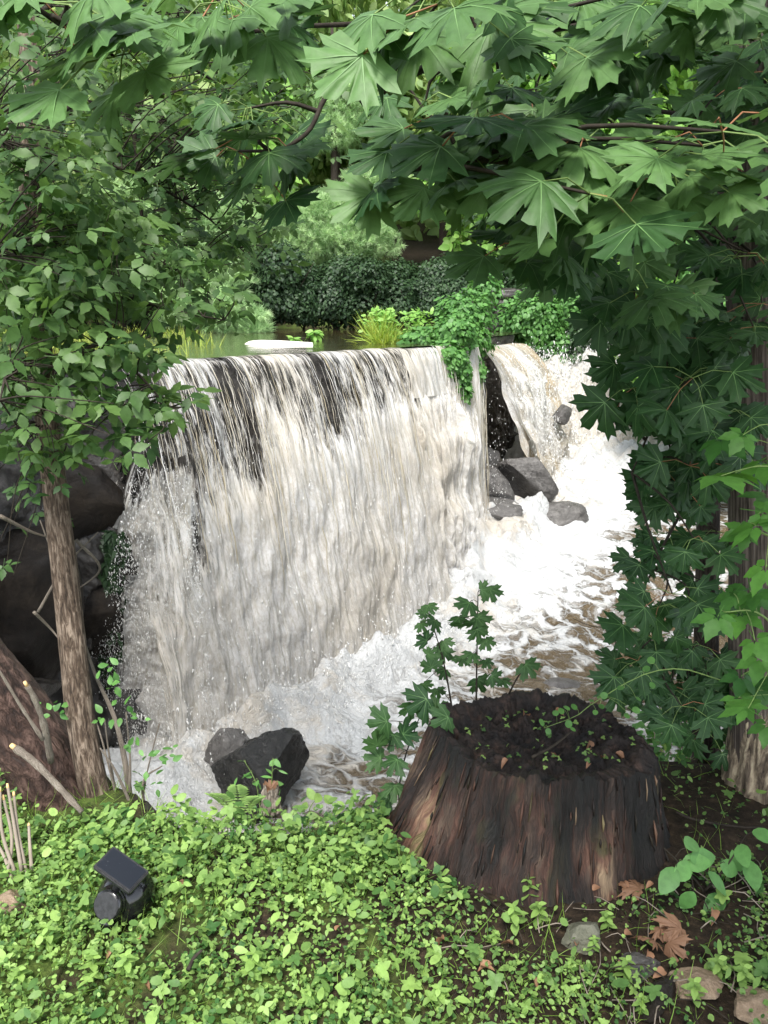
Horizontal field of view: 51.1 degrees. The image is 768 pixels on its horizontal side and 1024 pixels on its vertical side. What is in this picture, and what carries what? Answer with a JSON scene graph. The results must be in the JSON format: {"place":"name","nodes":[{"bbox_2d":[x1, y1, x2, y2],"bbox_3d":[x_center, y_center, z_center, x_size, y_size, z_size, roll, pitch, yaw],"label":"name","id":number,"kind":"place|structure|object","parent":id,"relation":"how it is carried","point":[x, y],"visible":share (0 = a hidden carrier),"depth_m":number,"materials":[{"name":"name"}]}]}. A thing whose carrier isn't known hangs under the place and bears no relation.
{"place":"outdoors","nodes":[
{"label":"outdoors","id":0,"kind":"place"},
{"bbox_2d":[0,328,520,361],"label":"pool water","id":1,"kind":"structure","parent":0,"point":[332,340],"depth_m":11.12,"materials":[{"name":"liquid"}]},
{"bbox_2d":[245,340,312,345],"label":"slab rock","id":2,"kind":"object","parent":1,"relation":"in","point":[273,343],"visible":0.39,"depth_m":10.84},
{"bbox_2d":[288,329,323,340],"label":"pool weed","id":3,"kind":"object","parent":1,"relation":"in","point":[318,333],"visible":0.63,"depth_m":12.30,"materials":[{"name":"green plant"}]},
{"bbox_2d":[0,220,767,1023],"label":"ground","id":4,"kind":"structure","parent":0,"point":[416,252],"depth_m":2.13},
{"bbox_2d":[0,787,15,875],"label":"dry stalk","id":5,"kind":"object","parent":4,"relation":"on","point":[9,857],"visible":0.94,"depth_m":2.34,"materials":[{"name":"grey plant"}]},
{"bbox_2d":[2,794,13,879],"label":"dry stalk","id":6,"kind":"object","parent":4,"relation":"on","point":[10,829],"visible":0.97,"depth_m":2.35,"materials":[{"name":"grey plant"}]},
{"bbox_2d":[0,889,28,915],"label":"stone","id":7,"kind":"object","parent":4,"relation":"on","point":[8,898],"visible":0.63,"depth_m":2.18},
{"bbox_2d":[6,783,23,871],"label":"dry stalk","id":8,"kind":"object","parent":4,"relation":"on","point":[19,857],"visible":0.95,"depth_m":2.33,"materials":[{"name":"grey plant"}]},
{"bbox_2d":[12,791,27,874],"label":"dry stalk","id":9,"kind":"object","parent":4,"relation":"on","point":[18,830],"visible":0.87,"depth_m":2.34,"materials":[{"name":"grey plant"}]},
{"bbox_2d":[11,965,31,989],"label":"seedling","id":10,"kind":"object","parent":4,"relation":"on","point":[21,977],"visible":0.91,"depth_m":1.93,"materials":[{"name":"green plant"}]},
{"bbox_2d":[27,823,33,871],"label":"dry stalk","id":11,"kind":"object","parent":4,"relation":"on","point":[30,847],"visible":1,"depth_m":2.35,"materials":[{"name":"grey plant"}]},
{"bbox_2d":[0,521,84,679],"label":"boulder","id":12,"kind":"object","parent":4,"relation":"on","point":[28,637],"visible":0.58,"depth_m":6.19,"materials":[{"name":"stone"}]},
{"bbox_2d":[34,677,61,696],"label":"boulder","id":13,"kind":"object","parent":4,"relation":"on","point":[50,687],"visible":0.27,"depth_m":6.25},
{"bbox_2d":[38,919,61,951],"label":"seedling","id":14,"kind":"object","parent":4,"relation":"on","point":[48,929],"visible":0.91,"depth_m":2.05,"materials":[{"name":"green plant"}]},
{"bbox_2d":[0,638,111,813],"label":"leaning trunk","id":15,"kind":"object","parent":4,"relation":"on","point":[35,752],"visible":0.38,"depth_m":2.71,"materials":[{"name":"brown plant"}]},
{"bbox_2d":[0,514,182,800],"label":"cut shrub","id":16,"kind":"object","parent":4,"relation":"on","point":[115,722],"visible":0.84,"depth_m":2.75,"materials":[{"name":"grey plant"}]},
{"bbox_2d":[78,954,104,985],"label":"seedling","id":17,"kind":"object","parent":4,"relation":"on","point":[92,964],"visible":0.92,"depth_m":1.97,"materials":[{"name":"green plant"}]},
{"bbox_2d":[65,461,124,540],"bbox_3d":[-2.894,-0.034,7.205,1.089,0.928,0.831,9,16,31],"label":"boulder","id":18,"kind":"object","parent":4,"relation":"on","point":[96,502],"visible":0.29,"depth_m":6.97,"materials":[{"name":"stone"}]},
{"bbox_2d":[83,586,123,662],"bbox_3d":[-2.880,1.048,7.318,0.839,1.148,0.891,12,18,39],"label":"boulder","id":19,"kind":"object","parent":4,"relation":"on","point":[98,610],"visible":0.3,"depth_m":7.20,"materials":[{"name":"stone"}]},
{"bbox_2d":[0,323,224,358],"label":"pool grass","id":20,"kind":"structure","parent":4,"relation":"on","point":[183,335],"depth_m":11.00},
{"bbox_2d":[93,847,155,935],"bbox_3d":[-0.695,1.035,2.150,0.168,0.310,0.192,0,14,0],"label":"solar spotlight","id":21,"kind":"object","parent":4,"relation":"on","point":[126,890],"visible":0.94,"depth_m":2.10,"materials":[{"name":"glossy black plastic"},{"name":"black plastic"},{"name":"dark solar panel glass"}]},
{"bbox_2d":[113,948,138,977],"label":"seedling","id":22,"kind":"object","parent":4,"relation":"on","point":[129,961],"visible":0.99,"depth_m":1.97,"materials":[{"name":"green plant"}]},
{"bbox_2d":[1,0,265,328],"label":"forest tree","id":23,"kind":"object","parent":4,"relation":"on","point":[192,78],"visible":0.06,"depth_m":19.48,"materials":[{"name":"green plant"}]},
{"bbox_2d":[0,0,353,797],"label":"box elder","id":24,"kind":"object","parent":4,"relation":"on","point":[56,294],"visible":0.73,"depth_m":2.59,"materials":[{"name":"green plant"}]},
{"bbox_2d":[80,100,275,332],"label":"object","id":25,"kind":"object","parent":4,"relation":"on","point":[262,318],"visible":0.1,"depth_m":17.77,"materials":[{"name":"green plant"}]},
{"bbox_2d":[142,0,315,257],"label":"forest tree","id":26,"kind":"object","parent":4,"relation":"on","point":[273,199],"visible":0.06,"depth_m":22.52,"materials":[{"name":"green plant"}]},
{"bbox_2d":[238,944,265,982],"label":"seedling","id":27,"kind":"object","parent":4,"relation":"on","point":[251,961],"visible":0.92,"depth_m":1.96,"materials":[{"name":"green plant"}]},
{"bbox_2d":[230,759,286,823],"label":"weed","id":28,"kind":"object","parent":4,"relation":"on","point":[276,762],"visible":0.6,"depth_m":2.72,"materials":[{"name":"green plant"}]},
{"bbox_2d":[0,335,518,748],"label":"rock ledge","id":29,"kind":"object","parent":4,"relation":"on","point":[497,419],"visible":0.1,"depth_m":8.14,"materials":[{"name":"stone"}]},
{"bbox_2d":[91,451,217,746],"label":"side cascade","id":30,"kind":"object","parent":29,"relation":"on","point":[141,669],"visible":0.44,"depth_m":7.26,"materials":[{"name":"liquid"}]},
{"bbox_2d":[99,345,509,787],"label":"waterfall","id":31,"kind":"structure","parent":29,"relation":"on","point":[322,552],"depth_m":8.37,"materials":[{"name":"liquid"}]},
{"bbox_2d":[350,369,372,409],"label":"boulder","id":32,"kind":"object","parent":29,"relation":"on","point":[359,396],"visible":0.41,"depth_m":9.75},
{"bbox_2d":[346,305,435,349],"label":"grass clump","id":33,"kind":"object","parent":29,"relation":"on","point":[381,329],"visible":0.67,"depth_m":11.46,"materials":[{"name":"green plant"}]},
{"bbox_2d":[396,273,504,386],"bbox_3d":[1.159,-2.625,11.478,2.226,1.823,1.351,-12,19,-41],"label":"shrub","id":34,"kind":"object","parent":29,"relation":"on","point":[456,328],"visible":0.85,"depth_m":11.29,"materials":[{"name":"green plant"}]},
{"bbox_2d":[453,349,474,404],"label":"hanging vine","id":35,"kind":"object","parent":29,"relation":"hanging from","point":[464,382],"visible":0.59,"depth_m":10.88,"materials":[{"name":"green plant"}]},
{"bbox_2d":[484,447,499,468],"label":"boulder","id":36,"kind":"object","parent":29,"relation":"on","point":[495,457],"visible":0.39,"depth_m":13.04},
{"bbox_2d":[483,336,583,501],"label":"waterfall","id":37,"kind":"structure","parent":29,"relation":"on","point":[530,393],"depth_m":14.15,"materials":[{"name":"liquid"}]},
{"bbox_2d":[238,238,313,328],"bbox_3d":[-2.759,-5.446,19.467,1.903,2.133,2.555,-6,15,-23],"label":"hedge bush","id":38,"kind":"object","parent":4,"relation":"on","point":[272,289],"visible":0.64,"depth_m":18.67,"materials":[{"name":"green plant"}]},
{"bbox_2d":[0,4,572,243],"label":"forest","id":39,"kind":"object","parent":4,"relation":"on","point":[410,230],"depth_m":35.83,"materials":[{"name":"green plant"}]},
{"bbox_2d":[276,259,328,329],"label":"hedge bush","id":40,"kind":"object","parent":4,"relation":"on","point":[302,314],"visible":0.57,"depth_m":19.05,"materials":[{"name":"green plant"}]},
{"bbox_2d":[297,984,314,1007],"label":"seedling","id":41,"kind":"object","parent":4,"relation":"on","point":[308,990],"visible":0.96,"depth_m":1.89,"materials":[{"name":"green plant"}]},
{"bbox_2d":[289,788,336,833],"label":"vine shoot","id":42,"kind":"object","parent":4,"relation":"on","point":[317,797],"visible":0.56,"depth_m":2.69,"materials":[{"name":"green plant"}]},
{"bbox_2d":[226,0,440,193],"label":"forest tree","id":43,"kind":"object","parent":4,"relation":"on","point":[315,176],"visible":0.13,"depth_m":24.89,"materials":[{"name":"green plant"}]},
{"bbox_2d":[304,250,374,329],"bbox_3d":[-1.087,-5.322,19.558,2.369,2.051,1.705,0,14,0],"label":"hedge bush","id":44,"kind":"object","parent":4,"relation":"on","point":[331,315],"visible":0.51,"depth_m":19.18,"materials":[{"name":"green plant"}]},
{"bbox_2d":[272,28,415,267],"bbox_3d":[-1.027,-9.406,22.535,4.892,8.198,3.992,-10,17,-34],"label":"pine tree","id":45,"kind":"object","parent":4,"relation":"on","point":[315,230],"visible":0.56,"depth_m":21.89,"materials":[{"name":"green plant"}]},
{"bbox_2d":[331,252,397,329],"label":"hedge bush","id":46,"kind":"object","parent":4,"relation":"on","point":[373,285],"visible":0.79,"depth_m":18.90,"materials":[{"name":"green plant"}]},
{"bbox_2d":[0,738,767,1023],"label":"ground cover","id":47,"kind":"object","parent":4,"relation":"on","point":[355,816],"visible":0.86,"depth_m":2.12,"materials":[{"name":"green plant"}]},
{"bbox_2d":[205,784,265,812],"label":"seedling","id":48,"kind":"object","parent":47,"relation":"on","point":[242,790],"visible":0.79,"depth_m":2.59,"materials":[{"name":"green plant"}]},
{"bbox_2d":[260,779,282,815],"bbox_3d":[-0.381,0.956,2.711,0.077,0.113,0.075,0,14,0],"label":"stump","id":49,"kind":"object","parent":47,"relation":"on","point":[270,790],"visible":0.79,"depth_m":2.69,"materials":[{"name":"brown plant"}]},
{"bbox_2d":[0,0,767,770],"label":"maple tree","id":50,"kind":"object","parent":4,"relation":"on","point":[556,190],"visible":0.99,"depth_m":1.32,"materials":[{"name":"green plant"}]},
{"bbox_2d":[329,0,439,256],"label":"forest tree","id":51,"kind":"object","parent":4,"relation":"on","point":[390,7],"visible":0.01,"depth_m":30.17,"materials":[{"name":"green plant"}]},
{"bbox_2d":[378,254,427,329],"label":"hedge bush","id":52,"kind":"object","parent":4,"relation":"on","point":[401,285],"visible":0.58,"depth_m":19.34,"materials":[{"name":"green plant"}]},
{"bbox_2d":[354,681,454,825],"bbox_3d":[0.039,0.904,2.705,0.424,0.695,0.247,-3,14,-11],"label":"maple sapling","id":53,"kind":"object","parent":4,"relation":"on","point":[422,706],"visible":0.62,"depth_m":2.69,"materials":[{"name":"green plant"}]},
{"bbox_2d":[342,0,493,265],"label":"forest tree","id":54,"kind":"object","parent":4,"relation":"on","point":[419,90],"visible":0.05,"depth_m":24.02,"materials":[{"name":"green plant"}]},
{"bbox_2d":[403,253,454,329],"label":"hedge bush","id":55,"kind":"object","parent":4,"relation":"on","point":[430,272],"visible":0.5,"depth_m":19.48,"materials":[{"name":"green plant"}]},
{"bbox_2d":[431,979,449,1010],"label":"seedling","id":56,"kind":"object","parent":4,"relation":"on","point":[440,991],"visible":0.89,"depth_m":1.89,"materials":[{"name":"green plant"}]},
{"bbox_2d":[424,251,507,323],"bbox_3d":[2.007,-5.383,19.687,2.288,1.924,1.701,0,14,0],"label":"hedge bush","id":57,"kind":"object","parent":4,"relation":"on","point":[458,284],"visible":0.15,"depth_m":19.25,"materials":[{"name":"green plant"}]},
{"bbox_2d":[412,25,562,256],"bbox_3d":[3.331,-8.955,21.353,5.056,8.392,5.584,9,17,32],"label":"forest tree","id":58,"kind":"object","parent":4,"relation":"on","point":[447,244],"visible":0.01,"depth_m":21.07,"materials":[{"name":"green plant"}]},
{"bbox_2d":[459,250,521,289],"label":"hedge bush","id":59,"kind":"object","parent":4,"relation":"on","point":[506,278],"visible":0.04,"depth_m":19.16,"materials":[{"name":"green plant"}]},
{"bbox_2d":[440,0,567,115],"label":"forest tree","id":60,"kind":"object","parent":4,"relation":"on","point":[458,2],"visible":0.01,"depth_m":21.45,"materials":[{"name":"green plant"}]},
{"bbox_2d":[501,900,528,935],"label":"seedling","id":61,"kind":"object","parent":4,"relation":"on","point":[513,912],"visible":0.98,"depth_m":2.12,"materials":[{"name":"green plant"}]},
{"bbox_2d":[472,288,581,344],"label":"stone wall","id":62,"kind":"structure","parent":4,"relation":"on","point":[510,292],"depth_m":18.45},
{"bbox_2d":[494,286,606,363],"bbox_3d":[3.940,-4.111,18.242,2.939,2.417,1.594,-3,14,-13],"label":"bush","id":63,"kind":"object","parent":62,"relation":"attached to","point":[531,314],"visible":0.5,"depth_m":17.75,"materials":[{"name":"green plant"}]},
{"bbox_2d":[384,688,673,906],"bbox_3d":[0.444,0.876,2.519,1.052,0.396,0.785,0,14,0],"label":"tree stump","id":64,"kind":"object","parent":4,"relation":"on","point":[465,812],"visible":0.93,"depth_m":2.35,"materials":[{"name":"brown wood"}]},
{"bbox_2d":[413,579,541,705],"bbox_3d":[0.333,0.479,2.827,0.466,0.550,0.226,0,14,0],"label":"maple sapling","id":65,"kind":"object","parent":64,"relation":"on","point":[441,650],"visible":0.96,"depth_m":2.82,"materials":[{"name":"green plant"}]},
{"bbox_2d":[465,707,635,769],"bbox_3d":[0.536,0.734,2.597,0.542,0.058,0.408,0,14,0],"label":"sprout growth","id":66,"kind":"object","parent":64,"relation":"on","point":[549,736],"visible":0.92,"depth_m":2.58,"materials":[{"name":"green plant"}]},
{"bbox_2d":[531,730,572,758],"bbox_3d":[0.501,0.689,2.389,0.173,0.038,0.010,-10,17,-35],"label":"stick","id":67,"kind":"object","parent":64,"relation":"on","point":[550,747],"visible":0.91,"depth_m":2.38,"materials":[{"name":"grey wood"}]},
{"bbox_2d":[539,657,719,734],"bbox_3d":[0.710,0.546,2.360,0.500,0.244,0.071,1,14,6],"label":"thorny vine","id":68,"kind":"object","parent":64,"relation":"on","point":[604,695],"visible":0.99,"depth_m":2.37,"materials":[{"name":"green plant"}]},
{"bbox_2d":[521,877,538,900],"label":"seedling","id":69,"kind":"object","parent":4,"relation":"on","point":[525,888],"visible":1,"depth_m":2.24,"materials":[{"name":"green plant"}]},
{"bbox_2d":[529,901,550,926],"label":"seedling","id":70,"kind":"object","parent":4,"relation":"on","point":[536,906],"visible":0.98,"depth_m":2.15,"materials":[{"name":"green plant"}]},
{"bbox_2d":[506,277,611,363],"bbox_3d":[4.393,-4.318,18.299,1.880,2.984,3.338,-11,18,-37],"label":"bush","id":71,"kind":"object","parent":4,"relation":"on","point":[578,348],"visible":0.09,"depth_m":17.54,"materials":[{"name":"green plant"}]},
{"bbox_2d":[563,956,579,977],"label":"seedling","id":72,"kind":"object","parent":4,"relation":"on","point":[570,961],"visible":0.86,"depth_m":2.00,"materials":[{"name":"green plant"}]},
{"bbox_2d":[561,921,600,954],"bbox_3d":[0.522,1.117,2.134,0.107,0.075,0.100,0,14,0],"label":"stone","id":73,"kind":"object","parent":4,"relation":"on","point":[582,933],"visible":0.88,"depth_m":2.10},
{"bbox_2d":[398,859,767,1023],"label":"twig litter","id":74,"kind":"object","parent":4,"relation":"on","point":[580,969],"visible":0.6,"depth_m":2.07,"materials":[{"name":"brown plant"}]},
{"bbox_2d":[586,935,599,951],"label":"seedling","id":75,"kind":"object","parent":4,"relation":"on","point":[593,941],"visible":0.94,"depth_m":2.09,"materials":[{"name":"green plant"}]},
{"bbox_2d":[598,910,616,930],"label":"seedling","id":76,"kind":"object","parent":4,"relation":"on","point":[606,917],"visible":1,"depth_m":2.14,"materials":[{"name":"green plant"}]},
{"bbox_2d":[531,0,698,264],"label":"forest tree","id":77,"kind":"object","parent":4,"relation":"on","point":[682,83],"visible":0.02,"depth_m":18.26,"materials":[{"name":"green plant"}]},
{"bbox_2d":[613,955,637,984],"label":"seedling","id":78,"kind":"object","parent":4,"relation":"on","point":[626,973],"visible":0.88,"depth_m":1.99,"materials":[{"name":"green plant"}]},
{"bbox_2d":[617,879,643,903],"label":"dead leaf","id":79,"kind":"object","parent":4,"relation":"on","point":[634,887],"visible":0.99,"depth_m":2.25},
{"bbox_2d":[618,952,660,983],"bbox_3d":[0.640,1.150,2.034,0.089,0.075,0.110,13,19,42],"label":"stone","id":80,"kind":"object","parent":4,"relation":"on","point":[639,958],"visible":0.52,"depth_m":2.01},
{"bbox_2d":[632,993,648,1014],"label":"seedling","id":81,"kind":"object","parent":4,"relation":"on","point":[640,997],"visible":0.98,"depth_m":1.87,"materials":[{"name":"green plant"}]},
{"bbox_2d":[628,936,663,951],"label":"dead leaf","id":82,"kind":"object","parent":4,"relation":"on","point":[652,941],"visible":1,"depth_m":2.07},
{"bbox_2d":[649,926,667,941],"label":"dead leaf","id":83,"kind":"object","parent":4,"relation":"on","point":[657,930],"visible":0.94,"depth_m":2.11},
{"bbox_2d":[642,975,675,1022],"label":"stone","id":84,"kind":"object","parent":4,"relation":"on","point":[668,988],"visible":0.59,"depth_m":1.89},
{"bbox_2d":[651,910,688,943],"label":"dead leaf","id":85,"kind":"object","parent":4,"relation":"on","point":[672,923],"visible":0.66,"depth_m":2.12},
{"bbox_2d":[638,52,706,265],"bbox_3d":[8.086,-10.854,21.623,7.591,12.092,6.095,-4,14,-14],"label":"forest tree","id":86,"kind":"object","parent":4,"relation":"on","point":[662,88],"visible":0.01,"depth_m":19.05,"materials":[{"name":"green plant"}]},
{"bbox_2d":[632,708,724,761],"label":"bush","id":87,"kind":"object","parent":4,"relation":"on","point":[640,724],"visible":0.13,"depth_m":3.59,"materials":[{"name":"green plant"}]},
{"bbox_2d":[664,928,692,961],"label":"dead leaf","id":88,"kind":"object","parent":4,"relation":"on","point":[672,945],"visible":0.97,"depth_m":2.06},
{"bbox_2d":[657,236,725,385],"bbox_3d":[5.364,-2.852,12.662,2.354,4.446,4.077,0,14,0],"label":"bush","id":89,"kind":"object","parent":4,"relation":"on","point":[681,276],"visible":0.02,"depth_m":13.05,"materials":[{"name":"green plant"}]},
{"bbox_2d":[681,977,707,1007],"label":"seedling","id":90,"kind":"object","parent":4,"relation":"on","point":[694,986],"visible":0.99,"depth_m":1.90,"materials":[{"name":"green plant"}]},
{"bbox_2d":[667,966,723,999],"bbox_3d":[0.761,1.151,1.955,0.127,0.065,0.095,0,14,0],"label":"stone","id":91,"kind":"object","parent":4,"relation":"on","point":[710,983],"visible":0.81,"depth_m":1.94,"materials":[{"name":"stone"}]},
{"bbox_2d":[658,828,767,913],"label":"broadleaf seedling","id":92,"kind":"object","parent":4,"relation":"on","point":[697,860],"visible":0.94,"depth_m":2.20,"materials":[{"name":"green plant"}]},
{"bbox_2d":[707,954,731,978],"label":"seedling","id":93,"kind":"object","parent":4,"relation":"on","point":[717,960],"visible":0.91,"depth_m":1.97,"materials":[{"name":"green plant"}]},
{"bbox_2d":[676,811,762,828],"bbox_3d":[1.054,0.972,2.525,0.262,0.028,0.028,3,14,11],"label":"stick","id":94,"kind":"object","parent":4,"relation":"on","point":[710,822],"visible":0.97,"depth_m":2.52,"materials":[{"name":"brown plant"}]},
{"bbox_2d":[690,424,767,748],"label":"palmate shrub","id":95,"kind":"object","parent":4,"relation":"on","point":[751,690],"visible":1,"depth_m":1.98,"materials":[{"name":"green plant"}]},
{"bbox_2d":[732,962,754,987],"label":"seedling","id":96,"kind":"object","parent":4,"relation":"on","point":[743,969],"visible":0.94,"depth_m":1.94,"materials":[{"name":"green plant"}]},
{"bbox_2d":[721,0,767,804],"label":"dead snag","id":97,"kind":"object","parent":4,"relation":"on","point":[747,758],"visible":0.3,"depth_m":2.58,"materials":[{"name":"brown wood"}]},
{"bbox_2d":[734,986,767,1023],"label":"stone","id":98,"kind":"object","parent":4,"relation":"on","point":[745,1003],"visible":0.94,"depth_m":1.86,"materials":[{"name":"stone"}]},
{"bbox_2d":[102,425,727,835],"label":"river water","id":99,"kind":"structure","parent":0,"point":[560,585],"depth_m":9.41,"materials":[{"name":"liquid"}]},
{"bbox_2d":[204,728,248,765],"bbox_3d":[-1.393,2.061,7.037,0.430,0.395,0.417,0,14,0],"label":"boulder","id":100,"kind":"object","parent":99,"relation":"in","point":[227,741],"visible":0.61,"depth_m":6.91,"materials":[{"name":"stone"}]},
{"bbox_2d":[210,728,309,822],"bbox_3d":[-1.021,2.077,6.644,0.595,0.665,0.720,8,16,30],"label":"boulder","id":101,"kind":"object","parent":99,"relation":"on","point":[287,748],"visible":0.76,"depth_m":6.43,"materials":[{"name":"stone"}]},
{"bbox_2d":[484,466,514,499],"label":"boulder","id":102,"kind":"object","parent":99,"relation":"in","point":[501,480],"visible":0.5,"depth_m":12.52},
{"bbox_2d":[487,496,522,519],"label":"rock","id":103,"kind":"object","parent":99,"relation":"in","point":[504,507],"visible":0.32,"depth_m":11.90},
{"bbox_2d":[498,457,558,501],"bbox_3d":[2.337,-0.551,13.134,1.012,0.804,0.883,0,14,0],"label":"boulder","id":104,"kind":"object","parent":99,"relation":"in","point":[527,476],"visible":0.84,"depth_m":12.74,"materials":[{"name":"stone"}]},
{"bbox_2d":[552,404,571,424],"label":"boulder","id":105,"kind":"object","parent":99,"relation":"in","point":[563,412],"visible":1,"depth_m":14.93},
{"bbox_2d":[543,677,582,688],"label":"boulder","id":106,"kind":"object","parent":99,"relation":"in","point":[559,682],"visible":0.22,"depth_m":8.70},
{"bbox_2d":[546,501,588,525],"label":"flat rock","id":107,"kind":"object","parent":99,"relation":"in","point":[562,513],"visible":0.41,"depth_m":12.15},
{"bbox_2d":[515,331,671,446],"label":"rapids","id":108,"kind":"structure","parent":99,"relation":"on","point":[570,376],"depth_m":17.16,"materials":[{"name":"liquid"}]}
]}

